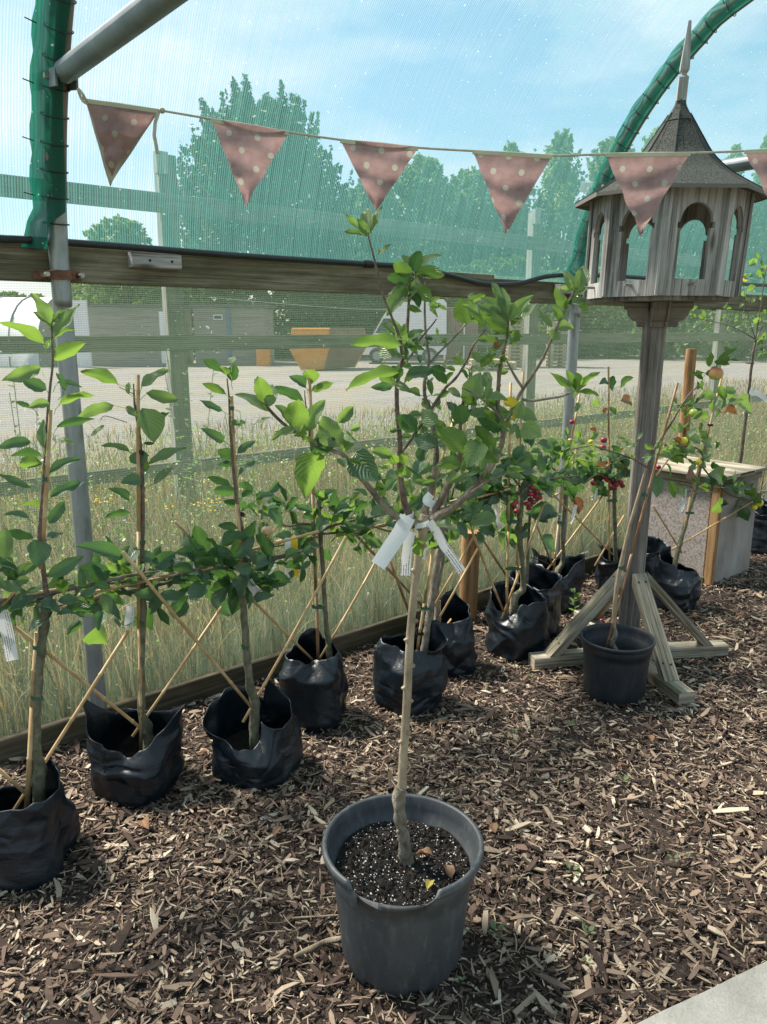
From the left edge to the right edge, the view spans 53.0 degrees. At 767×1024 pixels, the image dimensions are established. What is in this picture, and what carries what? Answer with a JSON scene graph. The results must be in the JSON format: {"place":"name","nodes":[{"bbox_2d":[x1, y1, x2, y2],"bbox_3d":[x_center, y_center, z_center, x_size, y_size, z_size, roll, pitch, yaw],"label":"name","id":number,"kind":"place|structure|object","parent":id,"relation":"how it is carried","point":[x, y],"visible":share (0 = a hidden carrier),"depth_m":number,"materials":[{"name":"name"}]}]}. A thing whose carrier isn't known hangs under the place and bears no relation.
{"place":"outdoors","nodes":[
{"label":"outdoors","id":0,"kind":"place"},
{"bbox_2d":[209,297,453,309],"bbox_3d":[-0.218,-8.217,30.426,13.008,0.412,0.016,-3,14,-13],"label":"overhead wire","id":1,"kind":"object","parent":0,"point":[328,307],"visible":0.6,"depth_m":30.02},
{"bbox_2d":[0,413,766,736],"bbox_3d":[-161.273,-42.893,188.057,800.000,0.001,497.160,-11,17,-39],"label":"ground","id":2,"kind":"structure","parent":0,"point":[179,680],"depth_m":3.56,"materials":[{"name":"plant"}]},
{"bbox_2d":[0,290,26,296],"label":"broadleaf tree","id":3,"kind":"object","parent":2,"relation":"on","point":[11,294],"visible":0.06,"depth_m":57.30,"materials":[{"name":"green plant"}]},
{"bbox_2d":[7,382,41,540],"bbox_3d":[-2.185,-0.201,4.719,0.160,1.260,0.315,0,13,1],"label":"tall weed","id":4,"kind":"object","parent":2,"relation":"on","point":[21,472],"visible":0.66,"depth_m":4.71,"materials":[{"name":"green plant"}]},
{"bbox_2d":[94,495,148,547],"bbox_3d":[-1.504,0.166,4.552,0.175,0.624,0.393,9,16,33],"label":"tall weed","id":5,"kind":"object","parent":2,"relation":"on","point":[111,508],"visible":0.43,"depth_m":4.44,"materials":[{"name":"green plant"}]},
{"bbox_2d":[164,346,217,524],"bbox_3d":[-1.239,-0.357,5.027,0.336,1.422,0.248,9,16,34],"label":"tall weed","id":6,"kind":"object","parent":2,"relation":"on","point":[176,404],"visible":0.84,"depth_m":4.97,"materials":[{"name":"green plant"}]},
{"bbox_2d":[164,498,221,541],"bbox_3d":[-1.169,0.177,4.744,0.142,0.513,0.416,10,17,36],"label":"tall weed","id":7,"kind":"object","parent":2,"relation":"on","point":[211,510],"visible":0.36,"depth_m":4.79,"materials":[{"name":"green plant"}]},
{"bbox_2d":[189,421,217,527],"bbox_3d":[-1.257,-0.200,5.486,0.219,0.907,0.373,-4,14,-16],"label":"tall weed","id":8,"kind":"object","parent":2,"relation":"on","point":[214,454],"visible":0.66,"depth_m":5.44,"materials":[{"name":"green plant"}]},
{"bbox_2d":[203,479,243,530],"bbox_3d":[-1.077,0.034,5.291,0.306,0.540,0.184,-3,14,-14],"label":"tall weed","id":9,"kind":"object","parent":2,"relation":"on","point":[213,494],"visible":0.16,"depth_m":5.25,"materials":[{"name":"green plant"}]},
{"bbox_2d":[224,410,258,527],"bbox_3d":[-0.903,-0.147,5.038,0.218,1.010,0.331,-11,17,-39],"label":"tall weed","id":10,"kind":"object","parent":2,"relation":"on","point":[244,462],"visible":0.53,"depth_m":5.02,"materials":[{"name":"green plant"}]},
{"bbox_2d":[358,445,387,497],"bbox_3d":[-0.078,-0.202,6.119,0.214,0.620,0.431,3,14,11],"label":"tall weed","id":11,"kind":"object","parent":2,"relation":"on","point":[370,449],"visible":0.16,"depth_m":6.11,"materials":[{"name":"green plant"}]},
{"bbox_2d":[0,392,765,678],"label":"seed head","id":12,"kind":"object","parent":2,"relation":"on","point":[317,482],"visible":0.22,"depth_m":6.07},
{"bbox_2d":[0,151,766,523],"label":"timber fence","id":13,"kind":"object","parent":2,"relation":"on","point":[176,341],"visible":0.42,"depth_m":6.14,"materials":[{"name":"brown wood"}]},
{"bbox_2d":[0,374,766,627],"bbox_3d":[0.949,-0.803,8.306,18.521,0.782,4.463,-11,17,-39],"label":"long grass","id":14,"kind":"structure","parent":2,"relation":"on","point":[346,477],"depth_m":6.51,"materials":[{"name":"green plant"}]},
{"bbox_2d":[0,395,766,704],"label":"leafy weed","id":15,"kind":"object","parent":2,"relation":"on","point":[123,536],"visible":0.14,"depth_m":6.15,"materials":[{"name":"green plant"}]},
{"bbox_2d":[595,443,612,496],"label":"tall weed","id":16,"kind":"object","parent":2,"relation":"on","point":[603,458],"visible":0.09,"depth_m":6.12,"materials":[{"name":"green plant"}]},
{"bbox_2d":[0,552,766,1023],"bbox_3d":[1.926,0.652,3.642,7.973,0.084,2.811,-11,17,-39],"label":"bark mulch","id":17,"kind":"object","parent":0,"point":[130,824],"visible":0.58,"depth_m":2.25,"materials":[{"name":"brown wood"}]},
{"bbox_2d":[0,293,158,893],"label":"potted apple tree","id":18,"kind":"object","parent":17,"relation":"on","point":[40,828],"visible":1,"depth_m":2.10,"materials":[{"name":"green plant"}]},
{"bbox_2d":[11,368,231,808],"bbox_3d":[-0.797,0.234,2.507,0.313,1.391,0.788,7,15,29],"label":"potted apple tree","id":19,"kind":"object","parent":17,"relation":"on","point":[136,758],"visible":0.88,"depth_m":2.48,"materials":[{"name":"green plant"}]},
{"bbox_2d":[137,816,148,828],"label":"fallen leaf","id":20,"kind":"object","parent":17,"relation":"on","point":[144,822],"visible":1,"depth_m":2.34,"materials":[{"name":"brown plant"}]},
{"bbox_2d":[121,356,346,791],"bbox_3d":[-0.452,0.212,2.530,0.294,1.423,0.775,8,15,30],"label":"potted apple tree","id":21,"kind":"object","parent":17,"relation":"on","point":[254,736],"visible":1,"depth_m":2.55,"materials":[{"name":"green plant"}]},
{"bbox_2d":[272,826,281,835],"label":"fallen leaf","id":22,"kind":"object","parent":17,"relation":"on","point":[276,829],"visible":1,"depth_m":2.31,"materials":[{"name":"brown plant"}]},
{"bbox_2d":[174,369,422,732],"bbox_3d":[-0.252,0.149,2.923,1.135,1.366,0.273,-11,17,-39],"label":"potted apple tree","id":23,"kind":"object","parent":17,"relation":"on","point":[313,684],"visible":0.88,"depth_m":2.92,"materials":[{"name":"green plant"}]},
{"bbox_2d":[292,914,337,918],"bbox_3d":[-0.170,1.049,1.995,0.135,0.006,0.007,-1,13,-4],"label":"stick","id":24,"kind":"object","parent":17,"relation":"on","point":[330,915],"visible":0.83,"depth_m":1.99,"materials":[{"name":"brown wood"}]},
{"bbox_2d":[293,936,340,957],"bbox_3d":[-0.162,1.071,1.900,0.130,0.014,0.021,-7,15,-26],"label":"stick","id":25,"kind":"object","parent":17,"relation":"on","point":[333,939],"visible":0.9,"depth_m":1.90,"materials":[{"name":"beige wood"}]},
{"bbox_2d":[235,206,599,997],"bbox_3d":[0.068,0.249,1.709,0.719,1.729,0.390,-2,13,-7],"label":"potted apple tree","id":26,"kind":"object","parent":17,"relation":"on","point":[401,928],"visible":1,"depth_m":1.64,"materials":[{"name":"green plant"}]},
{"bbox_2d":[416,847,432,855],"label":"fallen leaf","id":27,"kind":"object","parent":26,"relation":"on","point":[427,850],"visible":1,"depth_m":1.86,"materials":[{"name":"brown plant"}]},
{"bbox_2d":[425,879,433,888],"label":"fallen leaf","id":28,"kind":"object","parent":26,"relation":"on","point":[428,882],"visible":1,"depth_m":1.75,"materials":[{"name":"yellow plant"}]},
{"bbox_2d":[444,864,454,878],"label":"fallen leaf","id":29,"kind":"object","parent":26,"relation":"on","point":[450,870],"visible":1,"depth_m":1.79,"materials":[{"name":"brown plant"}]},
{"bbox_2d":[349,419,520,718],"bbox_3d":[0.243,0.194,3.142,0.941,1.177,0.266,-11,17,-39],"label":"potted apple tree","id":30,"kind":"object","parent":17,"relation":"on","point":[429,677],"visible":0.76,"depth_m":3.08,"materials":[{"name":"green plant"}]},
{"bbox_2d":[420,405,517,677],"bbox_3d":[0.415,0.080,3.464,0.621,1.251,0.274,-11,17,-39],"label":"potted apple tree","id":31,"kind":"object","parent":17,"relation":"on","point":[459,654],"visible":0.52,"depth_m":3.40,"materials":[{"name":"black plastic"}]},
{"bbox_2d":[459,529,479,621],"bbox_3d":[0.449,0.363,4.030,0.103,0.542,0.104,-11,17,-39],"label":"wooden stake","id":32,"kind":"object","parent":17,"relation":"on","point":[468,590],"visible":0.52,"depth_m":3.98,"materials":[{"name":"brown wood"}]},
{"bbox_2d":[489,822,497,832],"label":"fallen leaf","id":33,"kind":"object","parent":17,"relation":"on","point":[493,826],"visible":1,"depth_m":2.33,"materials":[{"name":"brown plant"}]},
{"bbox_2d":[489,920,504,933],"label":"weed seedling","id":34,"kind":"object","parent":17,"relation":"on","point":[493,925],"visible":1,"depth_m":1.95,"materials":[{"name":"green plant"}]},
{"bbox_2d":[450,382,579,662],"bbox_3d":[0.611,0.052,3.519,0.892,1.280,0.290,-11,17,-39],"label":"potted crab apple","id":35,"kind":"object","parent":17,"relation":"on","point":[516,616],"visible":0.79,"depth_m":3.55,"materials":[{"name":"plant"}]},
{"bbox_2d":[476,372,578,639],"bbox_3d":[0.719,-0.015,3.728,0.763,1.314,0.258,-11,17,-39],"label":"potted apple tree","id":36,"kind":"object","parent":17,"relation":"on","point":[543,581],"visible":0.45,"depth_m":3.80,"materials":[{"name":"green plant"}]},
{"bbox_2d":[565,861,579,874],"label":"weed seedling","id":37,"kind":"object","parent":17,"relation":"on","point":[568,865],"visible":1,"depth_m":2.16,"materials":[{"name":"green plant"}]},
{"bbox_2d":[568,588,580,615],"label":"weed seedling","id":38,"kind":"object","parent":17,"relation":"on","point":[572,599],"visible":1,"depth_m":4.06,"materials":[{"name":"green plant"}]},
{"bbox_2d":[530,389,624,614],"bbox_3d":[1.102,-0.091,4.257,0.856,1.218,0.246,-11,17,-39],"label":"potted crab apple","id":39,"kind":"object","parent":17,"relation":"on","point":[570,570],"visible":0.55,"depth_m":4.17,"materials":[{"name":"plant"}]},
{"bbox_2d":[582,922,595,934],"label":"weed seedling","id":40,"kind":"object","parent":17,"relation":"on","point":[585,927],"visible":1,"depth_m":1.94,"materials":[{"name":"green plant"}]},
{"bbox_2d":[552,367,660,588],"bbox_3d":[1.260,-0.155,4.329,1.026,1.310,0.278,-11,17,-39],"label":"potted crab apple","id":41,"kind":"object","parent":17,"relation":"on","point":[608,564],"visible":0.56,"depth_m":4.34,"materials":[{"name":"plant"}]},
{"bbox_2d":[617,774,628,781],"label":"weed seedling","id":42,"kind":"object","parent":17,"relation":"on","point":[626,777],"visible":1,"depth_m":2.59,"materials":[{"name":"green plant"}]},
{"bbox_2d":[528,20,766,705],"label":"bird table","id":43,"kind":"object","parent":17,"relation":"on","point":[713,193],"visible":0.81,"depth_m":3.13,"materials":[{"name":"grey wood"}]},
{"bbox_2d":[564,347,737,706],"bbox_3d":[1.025,0.076,3.077,0.620,1.436,0.304,4,14,16],"label":"potted apple tree","id":44,"kind":"object","parent":17,"relation":"on","point":[616,658],"visible":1,"depth_m":3.11,"materials":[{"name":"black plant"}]},
{"bbox_2d":[645,448,668,575],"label":"potted apple tree","id":45,"kind":"object","parent":17,"relation":"on","point":[655,545],"visible":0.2,"depth_m":4.72,"materials":[{"name":"black plastic"}]},
{"bbox_2d":[667,854,678,860],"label":"weed seedling","id":46,"kind":"object","parent":17,"relation":"on","point":[675,856],"visible":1,"depth_m":2.21,"materials":[{"name":"green plant"}]},
{"bbox_2d":[678,349,696,455],"bbox_3d":[2.022,-0.399,5.206,0.066,1.381,0.068,-11,17,-39],"label":"wooden stake","id":47,"kind":"object","parent":17,"relation":"on","point":[689,367],"visible":0.43,"depth_m":5.07,"materials":[{"name":"brown wood"}]},
{"bbox_2d":[648,456,766,586],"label":"storage box","id":48,"kind":"object","parent":17,"relation":"on","point":[719,551],"visible":0.58,"depth_m":4.68,"materials":[{"name":"grey concrete"}]},
{"bbox_2d":[652,377,766,613],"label":"potted apple tree","id":49,"kind":"object","parent":17,"relation":"on","point":[677,582],"visible":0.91,"depth_m":4.18,"materials":[{"name":"green plant"}]},
{"bbox_2d":[689,254,766,555],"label":"potted young tree","id":50,"kind":"object","parent":17,"relation":"on","point":[759,541],"visible":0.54,"depth_m":4.96,"materials":[{"name":"green plant"}]},
{"bbox_2d":[760,471,766,504],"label":"potted young tree","id":51,"kind":"object","parent":17,"relation":"on","point":[764,501],"visible":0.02,"depth_m":5.78,"materials":[{"name":"green plant"}]},
{"bbox_2d":[0,349,766,507],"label":"gravel yard","id":52,"kind":"structure","parent":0,"point":[336,396],"depth_m":19.52,"materials":[{"name":"beige gravel"}]},
{"bbox_2d":[0,296,92,366],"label":"white polytunnel","id":53,"kind":"structure","parent":52,"relation":"on","point":[21,310],"depth_m":32.44,"materials":[{"name":"paint"}]},
{"bbox_2d":[72,300,92,366],"bbox_3d":[-12.670,-7.400,31.955,0.900,2.700,0.100,0,13,0],"label":"doorway","id":54,"kind":"structure","parent":53,"relation":"in","point":[81,320],"depth_m":31.84,"materials":[{"name":"white paint"}]},
{"bbox_2d":[71,283,121,297],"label":"broadleaf tree","id":55,"kind":"object","parent":52,"relation":"on","point":[74,293],"visible":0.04,"depth_m":46.38,"materials":[{"name":"green plant"}]},
{"bbox_2d":[72,214,161,303],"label":"broadleaf tree","id":56,"kind":"object","parent":52,"relation":"on","point":[104,294],"visible":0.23,"depth_m":40.99,"materials":[{"name":"green plant"}]},
{"bbox_2d":[87,304,193,365],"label":"shed","id":57,"kind":"structure","parent":52,"relation":"on","point":[112,319],"depth_m":33.07,"materials":[{"name":"white paint"}]},
{"bbox_2d":[159,311,165,362],"bbox_3d":[-9.305,-7.515,33.130,0.617,2.184,0.050,0,13,0],"label":"door","id":58,"kind":"structure","parent":57,"relation":"in","point":[161,324],"depth_m":33.03,"materials":[{"name":"white paint"}]},
{"bbox_2d":[132,286,219,351],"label":"broadleaf tree","id":59,"kind":"object","parent":52,"relation":"on","point":[191,299],"visible":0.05,"depth_m":45.11,"materials":[{"name":"green plant"}]},
{"bbox_2d":[188,304,276,364],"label":"shed","id":60,"kind":"structure","parent":52,"relation":"on","point":[217,319],"depth_m":34.02,"materials":[{"name":"white paint"}]},
{"bbox_2d":[213,315,222,319],"bbox_3d":[-7.295,-8.586,33.897,0.400,0.227,0.075,0,13,0],"label":"window","id":61,"kind":"structure","parent":60,"relation":"in","point":[215,317],"depth_m":33.87,"materials":[{"name":"white paint"}]},
{"bbox_2d":[154,73,359,356],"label":"broadleaf tree","id":62,"kind":"object","parent":52,"relation":"on","point":[264,297],"visible":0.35,"depth_m":41.38,"materials":[{"name":"green plant"}]},
{"bbox_2d":[256,349,270,365],"bbox_3d":[-5.201,-6.761,33.339,0.620,0.820,0.560,0,13,0],"label":"orange bin","id":63,"kind":"object","parent":52,"relation":"on","point":[263,357],"visible":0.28,"depth_m":33.12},
{"bbox_2d":[289,328,366,369],"bbox_3d":[-2.147,-6.515,30.623,1.337,1.601,3.746,7,15,28],"label":"skip","id":64,"kind":"object","parent":52,"relation":"on","point":[328,358],"visible":0.53,"depth_m":29.63,"materials":[{"name":"orange metal"}]},
{"bbox_2d":[273,234,382,334],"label":"broadleaf tree","id":65,"kind":"object","parent":52,"relation":"on","point":[340,299],"visible":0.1,"depth_m":45.84,"materials":[{"name":"green plant"}]},
{"bbox_2d":[312,178,412,333],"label":"broadleaf tree","id":66,"kind":"object","parent":52,"relation":"on","point":[375,322],"visible":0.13,"depth_m":46.14,"materials":[{"name":"green plant"}]},
{"bbox_2d":[363,299,446,363],"bbox_3d":[0.968,-8.445,36.008,3.849,2.859,2.030,0,13,0],"label":"parked van","id":67,"kind":"object","parent":52,"relation":"on","point":[416,319],"visible":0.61,"depth_m":34.97,"materials":[{"name":"white paint"}]},
{"bbox_2d":[336,240,487,355],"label":"broadleaf tree","id":68,"kind":"object","parent":52,"relation":"on","point":[351,299],"visible":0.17,"depth_m":44.88,"materials":[{"name":"green plant"}]},
{"bbox_2d":[352,152,482,317],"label":"broadleaf tree","id":69,"kind":"object","parent":52,"relation":"on","point":[406,173],"visible":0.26,"depth_m":47.84,"materials":[{"name":"green plant"}]},
{"bbox_2d":[443,308,477,360],"bbox_3d":[3.707,-8.573,37.136,1.418,2.400,2.375,0,13,0],"label":"shipping container","id":70,"kind":"object","parent":52,"relation":"on","point":[454,325],"visible":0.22,"depth_m":36.05,"materials":[{"name":"grey metal"}]},
{"bbox_2d":[430,166,519,352],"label":"broadleaf tree","id":71,"kind":"object","parent":52,"relation":"on","point":[476,216],"visible":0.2,"depth_m":49.62,"materials":[{"name":"green plant"}]},
{"bbox_2d":[469,366,497,370],"bbox_3d":[3.883,-5.511,29.524,1.130,0.140,1.000,0,13,0],"label":"pallet","id":72,"kind":"object","parent":52,"relation":"on","point":[494,369],"visible":0.29,"depth_m":29.05,"materials":[{"name":"brown wood"}]},
{"bbox_2d":[469,362,497,366],"bbox_3d":[3.883,-5.649,29.491,1.130,0.140,1.000,0,13,0],"label":"pallet","id":73,"kind":"object","parent":72,"relation":"on","point":[471,364],"visible":0.3,"depth_m":29.02,"materials":[{"name":"brown wood"}]},
{"bbox_2d":[469,359,499,362],"bbox_3d":[3.883,-5.787,29.459,1.130,0.140,1.000,0,13,0],"label":"pallet","id":74,"kind":"object","parent":73,"relation":"on","point":[473,360],"visible":0.46,"depth_m":29.02,"materials":[{"name":"brown wood"}]},
{"bbox_2d":[488,366,516,369],"bbox_3d":[4.638,-5.741,30.497,1.130,0.140,1.000,0,13,0],"label":"pallet","id":75,"kind":"object","parent":52,"relation":"on","point":[514,367],"visible":0.38,"depth_m":30.02,"materials":[{"name":"brown wood"}]},
{"bbox_2d":[502,361,516,365],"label":"pallet","id":76,"kind":"object","parent":75,"relation":"on","point":[513,363],"visible":0.34,"depth_m":30.00,"materials":[{"name":"brown wood"}]},
{"bbox_2d":[482,141,555,274],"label":"broadleaf tree","id":77,"kind":"object","parent":52,"relation":"on","point":[519,221],"visible":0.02,"depth_m":50.78,"materials":[{"name":"green plant"}]},
{"bbox_2d":[446,255,604,356],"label":"broadleaf tree","id":78,"kind":"object","parent":52,"relation":"on","point":[547,309],"visible":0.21,"depth_m":42.64,"materials":[{"name":"green plant"}]},
{"bbox_2d":[545,363,565,366],"bbox_3d":[7.489,-6.201,32.444,1.130,0.140,1.000,0,13,0],"label":"pallet","id":79,"kind":"object","parent":52,"relation":"on","point":[551,365],"visible":0.5,"depth_m":32.33,"materials":[{"name":"brown wood"}]},
{"bbox_2d":[545,359,577,363],"bbox_3d":[7.489,-6.339,32.411,1.130,0.140,1.000,0,13,0],"label":"pallet","id":80,"kind":"object","parent":79,"relation":"on","point":[557,362],"visible":0.62,"depth_m":31.94,"materials":[{"name":"brown wood"}]},
{"bbox_2d":[546,356,577,359],"bbox_3d":[7.489,-6.477,32.378,1.130,0.140,1.000,0,13,0],"label":"pallet","id":81,"kind":"object","parent":80,"relation":"on","point":[551,358],"visible":0.56,"depth_m":32.14,"materials":[{"name":"brown wood"}]},
{"bbox_2d":[546,353,566,356],"bbox_3d":[7.489,-6.615,32.346,1.130,0.140,1.000,0,13,0],"label":"pallet","id":82,"kind":"object","parent":81,"relation":"on","point":[558,354],"visible":0.52,"depth_m":31.88,"materials":[{"name":"brown wood"}]},
{"bbox_2d":[547,350,566,352],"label":"pallet","id":83,"kind":"object","parent":82,"relation":"on","point":[559,351],"visible":0.48,"depth_m":31.84,"materials":[{"name":"brown wood"}]},
{"bbox_2d":[546,346,566,349],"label":"pallet","id":84,"kind":"object","parent":83,"relation":"on","point":[559,347],"visible":0.52,"depth_m":31.81,"materials":[{"name":"brown wood"}]},
{"bbox_2d":[509,128,602,331],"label":"broadleaf tree","id":85,"kind":"object","parent":52,"relation":"on","point":[540,198],"visible":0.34,"depth_m":50.55,"materials":[{"name":"green plant"}]},
{"bbox_2d":[537,265,666,356],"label":"broadleaf tree","id":86,"kind":"object","parent":52,"relation":"on","point":[601,348],"visible":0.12,"depth_m":42.30,"materials":[{"name":"green plant"}]},
{"bbox_2d":[569,136,649,347],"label":"broadleaf tree","id":87,"kind":"object","parent":52,"relation":"on","point":[597,162],"visible":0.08,"depth_m":51.58,"materials":[{"name":"green plant"}]},
{"bbox_2d":[615,126,684,350],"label":"broadleaf tree","id":88,"kind":"object","parent":52,"relation":"on","point":[646,143],"visible":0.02,"depth_m":51.77,"materials":[{"name":"green plant"}]},
{"bbox_2d":[578,276,766,358],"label":"broadleaf tree","id":89,"kind":"object","parent":52,"relation":"on","point":[694,328],"visible":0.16,"depth_m":40.99,"materials":[{"name":"green plant"}]},
{"bbox_2d":[675,220,751,349],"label":"broadleaf tree","id":90,"kind":"object","parent":52,"relation":"on","point":[690,268],"visible":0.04,"depth_m":52.70,"materials":[{"name":"green plant"}]},
{"bbox_2d":[666,272,766,359],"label":"broadleaf tree","id":91,"kind":"object","parent":52,"relation":"on","point":[746,345],"visible":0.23,"depth_m":39.06,"materials":[{"name":"green plant"}]},
{"bbox_2d":[698,143,749,350],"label":"broadleaf tree","id":92,"kind":"object","parent":52,"relation":"on","point":[737,146],"visible":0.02,"depth_m":46.31,"materials":[{"name":"green plant"}]},
{"bbox_2d":[737,134,766,344],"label":"broadleaf tree","id":93,"kind":"object","parent":52,"relation":"on","point":[762,223],"visible":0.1,"depth_m":46.81,"materials":[{"name":"green plant"}]},
{"bbox_2d":[0,0,766,329],"label":"sky","id":94,"kind":"structure","parent":0,"point":[18,104],"materials":[{"name":"blue"}]},
{"bbox_2d":[506,356,521,359],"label":"pallet","id":95,"kind":"object","parent":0,"point":[517,358],"visible":0.38,"depth_m":31.90,"materials":[{"name":"brown wood"}]},
{"bbox_2d":[505,353,521,356],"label":"pallet","id":96,"kind":"object","parent":95,"relation":"on","point":[517,354],"visible":0.45,"depth_m":31.88,"materials":[{"name":"brown wood"}]},
{"bbox_2d":[505,350,521,352],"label":"pallet","id":97,"kind":"object","parent":96,"relation":"on","point":[507,351],"visible":0.4,"depth_m":31.84,"materials":[{"name":"brown wood"}]},
{"bbox_2d":[506,346,522,349],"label":"pallet","id":98,"kind":"object","parent":97,"relation":"on","point":[517,347],"visible":0.51,"depth_m":31.81,"materials":[{"name":"brown wood"}]},
{"bbox_2d":[509,325,522,328],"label":"pallet","id":99,"kind":"object","parent":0,"point":[518,326],"visible":0.34,"depth_m":31.62,"materials":[{"name":"brown wood"}]},
{"bbox_2d":[637,961,766,1023],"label":"path","id":100,"kind":"structure","parent":0,"point":[741,998],"depth_m":1.72,"materials":[{"name":"concrete"}]},
{"label":"ground","id":101,"kind":"structure","parent":0,"visible":0},
{"bbox_2d":[0,0,766,764],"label":"net tunnel","id":102,"kind":"structure","parent":101,"relation":"on","point":[60,64],"depth_m":2.93,"materials":[{"name":"green fabric"}]},
{"bbox_2d":[0,235,766,286],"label":"hose","id":103,"kind":"object","parent":102,"relation":"attached to","point":[18,239],"visible":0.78,"depth_m":2.97,"materials":[{"name":"black plastic"}]},
{"bbox_2d":[77,88,766,235],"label":"bunting","id":104,"kind":"object","parent":102,"relation":"hanging from","point":[645,180],"visible":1,"depth_m":2.24,"materials":[{"name":"fabric"}]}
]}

